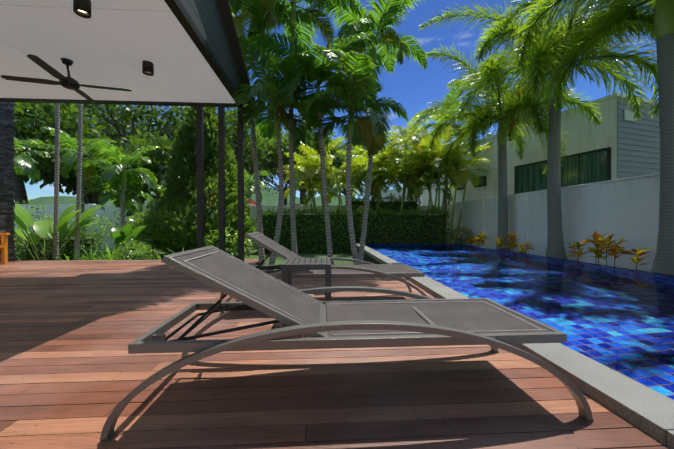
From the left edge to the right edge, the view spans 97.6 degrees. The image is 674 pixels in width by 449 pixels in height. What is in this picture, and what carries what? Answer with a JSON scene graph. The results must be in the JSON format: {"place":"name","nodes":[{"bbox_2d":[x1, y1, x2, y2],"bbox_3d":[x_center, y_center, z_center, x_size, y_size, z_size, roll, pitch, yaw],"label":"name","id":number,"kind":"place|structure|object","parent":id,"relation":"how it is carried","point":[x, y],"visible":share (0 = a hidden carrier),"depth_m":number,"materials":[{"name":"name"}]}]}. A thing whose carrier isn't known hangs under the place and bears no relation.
{"place":"outdoors","nodes":[
{"label":"outdoors","id":0,"kind":"place"},
{"bbox_2d":[15,248,352,269],"bbox_3d":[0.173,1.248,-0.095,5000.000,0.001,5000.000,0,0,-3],"label":"ground","id":1,"kind":"structure","parent":0,"point":[279,260],"depth_m":10.85,"materials":[{"name":"green plant"}]},
{"bbox_2d":[13,103,268,259],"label":"garden palms","id":2,"kind":"object","parent":1,"relation":"on","point":[122,181],"visible":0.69,"depth_m":10.85,"materials":[{"name":"green plant"}]},
{"bbox_2d":[139,106,256,255],"bbox_3d":[-4.912,-1.772,10.722,3.913,5.981,3.885,0,0,-3],"label":"conifer tree","id":3,"kind":"object","parent":1,"relation":"on","point":[178,186],"visible":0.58,"depth_m":10.04,"materials":[{"name":"green plant"}]},
{"bbox_2d":[15,192,451,260],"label":"hedges","id":4,"kind":"object","parent":1,"relation":"on","point":[389,222],"visible":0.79,"depth_m":12.12,"materials":[{"name":"green plant"}]},
{"bbox_2d":[188,192,303,204],"bbox_3d":[-6.238,-0.506,19.146,8.500,3.260,6.800,0,0,-3],"label":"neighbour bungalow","id":5,"kind":"object","parent":1,"relation":"on","point":[251,202],"visible":0.1,"depth_m":18.50,"materials":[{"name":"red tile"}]},
{"bbox_2d":[13,99,530,204],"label":"trees","id":6,"kind":"object","parent":1,"relation":"on","point":[31,119],"visible":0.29,"depth_m":18.61,"materials":[{"name":"green plant"}]},
{"bbox_2d":[212,0,427,270],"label":"palm trees","id":7,"kind":"object","parent":1,"relation":"on","point":[354,90],"visible":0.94,"depth_m":6.17,"materials":[{"name":"green plant"}]},
{"bbox_2d":[13,199,651,269],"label":"plants","id":8,"kind":"object","parent":1,"relation":"on","point":[43,229],"visible":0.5,"depth_m":7.80,"materials":[{"name":"green plant"}]},
{"bbox_2d":[0,259,669,448],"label":"deck","id":9,"kind":"structure","parent":1,"relation":"on","point":[73,373],"depth_m":1.61,"materials":[{"name":"brown wood"}]},
{"bbox_2d":[0,233,9,263],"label":"wooden armchair","id":10,"kind":"object","parent":9,"relation":"on","point":[4,248],"visible":1,"depth_m":6.28,"materials":[{"name":"orange wood"}]},
{"bbox_2d":[0,102,15,262],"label":"stone pier","id":11,"kind":"structure","parent":9,"relation":"on","point":[7,186],"depth_m":6.70,"materials":[{"name":"stone"}]},
{"bbox_2d":[196,104,243,261],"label":"veranda posts","id":12,"kind":"object","parent":9,"relation":"on","point":[200,169],"visible":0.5,"depth_m":5.59,"materials":[{"name":"black metal"}]},
{"bbox_2d":[0,0,253,106],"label":"veranda roof","id":13,"kind":"structure","parent":12,"relation":"on","point":[190,50],"depth_m":4.02,"materials":[{"name":"white paint"}]},
{"bbox_2d":[1,54,131,104],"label":"ceiling fan","id":14,"kind":"object","parent":13,"relation":"attached to","point":[68,82],"visible":1,"depth_m":4.04,"materials":[{"name":"black paint"}]},
{"bbox_2d":[73,0,153,75],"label":"ceiling downlights","id":15,"kind":"object","parent":13,"relation":"attached to","point":[82,8],"visible":1,"depth_m":3.01,"materials":[{"name":"black paint"}]},
{"bbox_2d":[282,258,330,331],"bbox_3d":[-0.259,0.595,2.605,0.400,0.550,0.450,0,0,-3],"label":"side table","id":16,"kind":"object","parent":9,"relation":"on","point":[289,265],"visible":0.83,"depth_m":2.39,"materials":[{"name":"grey metal"}]},
{"bbox_2d":[220,232,427,314],"bbox_3d":[-0.095,0.476,3.265,2.113,0.779,0.742,0,0,-3],"label":"sun lounger","id":17,"kind":"object","parent":9,"relation":"on","point":[365,269],"visible":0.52,"depth_m":3.06,"materials":[{"name":"grey fabric"}]},
{"bbox_2d":[100,245,593,441],"bbox_3d":[0.074,0.505,1.623,2.113,0.744,0.742,0,0,-3],"label":"sun lounger","id":18,"kind":"object","parent":9,"relation":"on","point":[420,320],"visible":1,"depth_m":1.38,"materials":[{"name":"grey fabric"}]},
{"bbox_2d":[14,173,659,271],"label":"boundary walls","id":19,"kind":"structure","parent":1,"relation":"on","point":[628,208],"depth_m":7.67,"materials":[{"name":"white paint"}]},
{"bbox_2d":[277,85,493,243],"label":"palm trees","id":20,"kind":"object","parent":1,"relation":"on","point":[424,163],"visible":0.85,"depth_m":12.92,"materials":[{"name":"green plant"}]},
{"bbox_2d":[356,243,673,448],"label":"pool coping","id":21,"kind":"object","parent":1,"relation":"on","point":[646,409],"visible":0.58,"depth_m":1.52,"materials":[{"name":"stone"}]},
{"bbox_2d":[381,92,659,205],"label":"neighbour house","id":22,"kind":"structure","parent":1,"relation":"on","point":[617,143],"depth_m":9.76,"materials":[{"name":"paint"}]},
{"bbox_2d":[411,0,673,274],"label":"palm trees","id":23,"kind":"object","parent":1,"relation":"on","point":[547,53],"visible":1,"depth_m":7.20,"materials":[{"name":"green plant"}]},
{"bbox_2d":[28,184,370,204],"bbox_3d":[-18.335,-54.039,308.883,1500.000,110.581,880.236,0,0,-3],"label":"distant hills","id":24,"kind":"structure","parent":0,"point":[270,198],"depth_m":508.28,"materials":[{"name":"green plant"}]},
{"bbox_2d":[14,0,658,201],"label":"sky","id":25,"kind":"structure","parent":0,"point":[412,86],"materials":[{"name":"blue"}]},
{"bbox_3d":[3.382,1.341,4.355,4.023,1.036,14.860,0,0,-3],"label":"pool basin","id":26,"kind":"object","parent":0,"visible":0},
{"bbox_2d":[365,244,673,399],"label":"pool water","id":27,"kind":"structure","parent":26,"relation":"on","point":[619,320],"depth_m":3.42,"materials":[{"name":"blue liquid"}]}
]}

